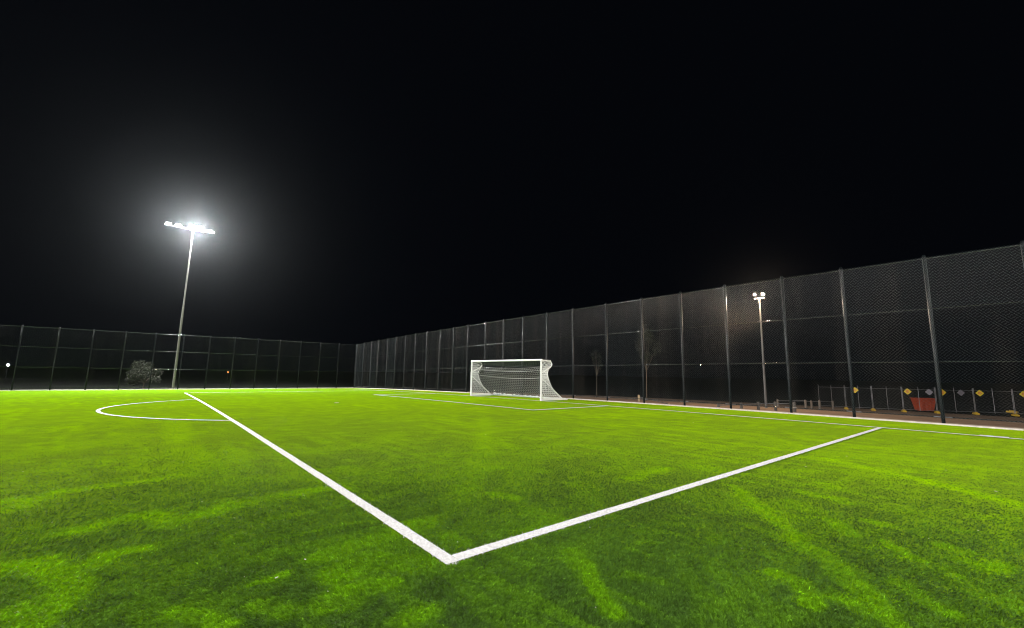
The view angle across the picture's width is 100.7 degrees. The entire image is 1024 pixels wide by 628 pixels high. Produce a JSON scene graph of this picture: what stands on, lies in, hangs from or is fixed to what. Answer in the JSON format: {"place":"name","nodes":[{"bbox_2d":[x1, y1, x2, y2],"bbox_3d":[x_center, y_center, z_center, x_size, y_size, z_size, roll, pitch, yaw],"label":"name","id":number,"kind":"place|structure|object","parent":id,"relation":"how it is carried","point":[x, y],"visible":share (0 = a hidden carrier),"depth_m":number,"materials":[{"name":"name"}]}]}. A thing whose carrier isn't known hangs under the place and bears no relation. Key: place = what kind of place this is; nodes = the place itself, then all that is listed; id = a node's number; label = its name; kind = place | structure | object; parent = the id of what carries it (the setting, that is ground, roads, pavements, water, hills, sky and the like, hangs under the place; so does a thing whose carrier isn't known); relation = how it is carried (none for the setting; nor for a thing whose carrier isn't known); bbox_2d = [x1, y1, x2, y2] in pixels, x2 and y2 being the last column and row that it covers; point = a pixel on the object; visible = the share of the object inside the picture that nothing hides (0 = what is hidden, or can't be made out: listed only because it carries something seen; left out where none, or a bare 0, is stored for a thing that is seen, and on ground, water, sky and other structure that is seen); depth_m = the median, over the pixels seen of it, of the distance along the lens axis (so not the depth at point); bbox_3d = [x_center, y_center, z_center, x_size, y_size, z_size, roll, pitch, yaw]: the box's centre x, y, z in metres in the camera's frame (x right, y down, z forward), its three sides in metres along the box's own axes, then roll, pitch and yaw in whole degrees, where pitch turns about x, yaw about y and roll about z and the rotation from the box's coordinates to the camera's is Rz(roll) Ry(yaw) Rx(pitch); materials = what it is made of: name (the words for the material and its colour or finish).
{"place":"outdoors","nodes":[
{"label":"outdoors","id":0,"kind":"place"},
{"bbox_2d":[0,365,1023,417],"bbox_3d":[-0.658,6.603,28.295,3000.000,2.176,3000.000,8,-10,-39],"label":"ground","id":1,"kind":"structure","parent":0,"point":[268,379],"depth_m":110.23,"materials":[{"name":"brown soil"}]},
{"bbox_2d":[0,388,277,390],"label":"kerb","id":2,"kind":"structure","parent":1,"relation":"on","point":[147,389],"depth_m":45.98,"materials":[{"name":"concrete"}]},
{"bbox_2d":[125,360,163,388],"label":"tree","id":3,"kind":"object","parent":1,"relation":"on","point":[135,377],"visible":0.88,"depth_m":51.30,"materials":[{"name":"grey plant"}]},
{"bbox_2d":[165,221,213,388],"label":"floodlight pole","id":4,"kind":"object","parent":1,"relation":"on","point":[192,228],"visible":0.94,"depth_m":49.73,"materials":[{"name":"grey metal"}]},
{"bbox_2d":[0,388,1023,627],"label":"turf","id":5,"kind":"structure","parent":1,"relation":"on","point":[26,410],"depth_m":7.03,"materials":[{"name":"green plant"}]},
{"bbox_2d":[96,399,228,420],"bbox_3d":[-14.347,3.807,17.134,3.491,0.160,13.935,8,-10,-39],"label":"penalty arc line","id":6,"kind":"object","parent":5,"relation":"on","point":[98,410],"visible":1,"depth_m":14.27,"materials":[{"name":"white paint"}]},
{"bbox_2d":[0,325,356,390],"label":"chain link fence","id":7,"kind":"object","parent":5,"relation":"on","point":[153,358],"visible":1,"depth_m":47.06,"materials":[{"name":"black metal"}]},
{"bbox_2d":[380,394,599,409],"bbox_3d":[-2.750,5.360,26.692,5.255,0.203,17.686,8,-10,-39],"label":"goal area line","id":8,"kind":"object","parent":5,"relation":"on","point":[490,405],"visible":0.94,"depth_m":21.09,"materials":[{"name":"white paint"}]},
{"bbox_2d":[470,359,567,400],"bbox_3d":[0.233,4.507,29.307,2.341,2.606,7.562,8,-10,-39],"label":"soccer goal","id":9,"kind":"object","parent":5,"relation":"on","point":[553,391],"visible":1,"depth_m":29.04,"materials":[{"name":"white paint"}]},
{"bbox_2d":[185,390,880,563],"bbox_3d":[-6.884,4.866,23.256,16.050,0.468,39.110,8,-10,-39],"label":"penalty area line","id":10,"kind":"object","parent":5,"relation":"on","point":[432,549],"visible":1,"depth_m":4.75,"materials":[{"name":"white paint"}]},
{"bbox_2d":[338,388,1017,438],"bbox_3d":[1.807,5.517,25.385,0.163,0.833,78.200,8,-10,-39],"label":"goal line","id":11,"kind":"object","parent":5,"relation":"on","point":[767,418],"visible":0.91,"depth_m":15.41,"materials":[{"name":"white paint"}]},
{"bbox_2d":[588,350,603,397],"bbox_3d":[7.339,5.115,36.759,0.837,4.406,1.482,8,-10,-39],"label":"tree","id":12,"kind":"object","parent":1,"relation":"on","point":[596,371],"visible":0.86,"depth_m":36.66,"materials":[{"name":"grey plant"}]},
{"bbox_2d":[635,326,661,400],"bbox_3d":[10.633,3.776,33.271,2.115,6.150,1.547,0,-8,11],"label":"tree","id":13,"kind":"object","parent":1,"relation":"on","point":[645,335],"visible":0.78,"depth_m":33.19,"materials":[{"name":"grey plant"}]},
{"bbox_2d":[638,395,669,403],"bbox_3d":[8.394,5.090,25.183,0.138,0.490,2.034,9,-11,-44],"label":"timber barrier","id":14,"kind":"object","parent":1,"relation":"on","point":[647,398],"visible":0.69,"depth_m":25.51,"materials":[{"name":"brown wood"}]},
{"bbox_2d":[368,388,1023,430],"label":"kerb","id":15,"kind":"structure","parent":1,"relation":"on","point":[784,413],"depth_m":17.83,"materials":[{"name":"concrete"}]},
{"bbox_2d":[381,388,1023,428],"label":"concrete strip","id":16,"kind":"object","parent":1,"relation":"on","point":[808,413],"visible":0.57,"depth_m":17.91,"materials":[{"name":"grey concrete"}]},
{"bbox_2d":[354,240,1023,423],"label":"chain link fence","id":17,"kind":"object","parent":16,"relation":"on","point":[933,344],"visible":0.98,"depth_m":20.87,"materials":[{"name":"black metal"}]},
{"bbox_2d":[717,402,796,411],"bbox_3d":[12.213,4.606,21.448,0.250,0.530,3.643,8,-11,-42],"label":"timber barrier","id":18,"kind":"object","parent":1,"relation":"on","point":[759,403],"visible":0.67,"depth_m":20.93,"materials":[{"name":"wood"}]},
{"bbox_2d":[909,397,935,410],"bbox_3d":[33.914,7.441,34.975,1.385,1.022,1.105,-3,-9,24],"label":"skip bin","id":19,"kind":"object","parent":1,"relation":"on","point":[923,406],"visible":0.78,"depth_m":34.61,"materials":[{"name":"red metal"}]},
{"bbox_2d":[0,0,1023,383],"label":"sky","id":20,"kind":"structure","parent":0,"point":[360,172],"materials":[{"name":"black"}]},
{"bbox_2d":[433,390,1023,427],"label":"dirt path","id":21,"kind":"structure","parent":0,"point":[950,420],"depth_m":26.70,"materials":[{"name":"brown soil"}]},
{"bbox_2d":[753,292,767,407],"bbox_3d":[15.563,2.178,26.395,0.234,7.193,0.675,8,-10,-39],"label":"street lamp","id":22,"kind":"object","parent":21,"relation":"on","point":[764,378],"visible":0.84,"depth_m":26.33,"materials":[{"name":"grey metal"}]},
{"bbox_2d":[776,399,833,409],"bbox_3d":[20.125,6.176,28.784,3.402,0.782,2.457,-2,-9,23],"label":"timber barrier","id":23,"kind":"object","parent":21,"relation":"on","point":[819,402],"visible":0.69,"depth_m":28.11,"materials":[{"name":"wood"}]},
{"bbox_3d":[27.905,7.864,35.447,0.220,0.200,0.660,-4,-9,30],"label":"fence foot","id":24,"kind":"object","parent":21,"relation":"on","visible":0},
{"bbox_2d":[818,385,845,406],"bbox_3d":[27.275,6.995,36.227,1.812,1.880,0.038,-7,-11,44],"label":"temporary fence panel","id":25,"kind":"object","parent":24,"relation":"on","point":[831,396],"visible":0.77,"depth_m":36.11,"materials":[{"name":"grey metal"}]},
{"bbox_2d":[844,385,872,407],"bbox_3d":[28.598,6.851,35.041,1.698,1.880,0.036,-6,-10,40],"label":"temporary fence panel","id":26,"kind":"object","parent":24,"relation":"on","point":[858,397],"visible":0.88,"depth_m":35.01,"materials":[{"name":"grey metal"}]},
{"bbox_3d":[29.224,7.737,34.341,0.220,0.200,0.660,-4,-9,30],"label":"fence foot","id":27,"kind":"object","parent":21,"relation":"on","visible":0},
{"bbox_2d":[871,386,902,409],"bbox_3d":[30.119,6.747,34.082,1.878,1.880,0.038,-3,-9,25],"label":"temporary fence panel","id":28,"kind":"object","parent":27,"relation":"on","point":[883,398],"visible":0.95,"depth_m":34.14,"materials":[{"name":"grey metal"}]},
{"bbox_3d":[32.727,7.556,32.650,0.220,0.200,0.660,-4,-9,30],"label":"fence foot","id":29,"kind":"object","parent":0,"visible":0},
{"bbox_2d":[902,387,936,410],"bbox_3d":[31.870,6.660,33.236,1.960,1.880,0.036,-3,-9,26],"label":"temporary fence panel","id":30,"kind":"object","parent":29,"relation":"on","point":[919,400],"visible":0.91,"depth_m":33.26,"materials":[{"name":"grey metal"}]},
{"bbox_3d":[35.038,7.510,32.066,0.220,0.200,0.660,-4,-9,30],"label":"fence foot","id":31,"kind":"object","parent":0,"visible":0},
{"bbox_2d":[935,388,974,412],"bbox_3d":[33.915,6.588,32.504,2.356,1.880,0.036,-1,-8,14],"label":"temporary fence panel","id":32,"kind":"object","parent":31,"relation":"on","point":[958,403],"visible":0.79,"depth_m":32.41,"materials":[{"name":"grey metal"}]},
{"bbox_3d":[37.036,7.427,31.236,0.220,0.200,0.660,-4,-9,30],"label":"fence foot","id":33,"kind":"object","parent":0,"visible":0},
{"bbox_2d":[973,388,1014,413],"bbox_3d":[36.070,6.522,31.797,2.136,1.880,0.037,-2,-9,23],"label":"temporary fence panel","id":34,"kind":"object","parent":33,"relation":"on","point":[993,401],"visible":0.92,"depth_m":31.73,"materials":[{"name":"grey metal"}]},
{"bbox_3d":[39.053,7.320,30.229,0.220,0.200,0.660,-4,-9,30],"label":"fence foot","id":35,"kind":"object","parent":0,"visible":0},
{"bbox_2d":[1012,389,1023,413],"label":"temporary fence panel","id":36,"kind":"object","parent":35,"relation":"on","point":[1016,400],"visible":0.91,"depth_m":31.33,"materials":[{"name":"grey metal"}]}
]}

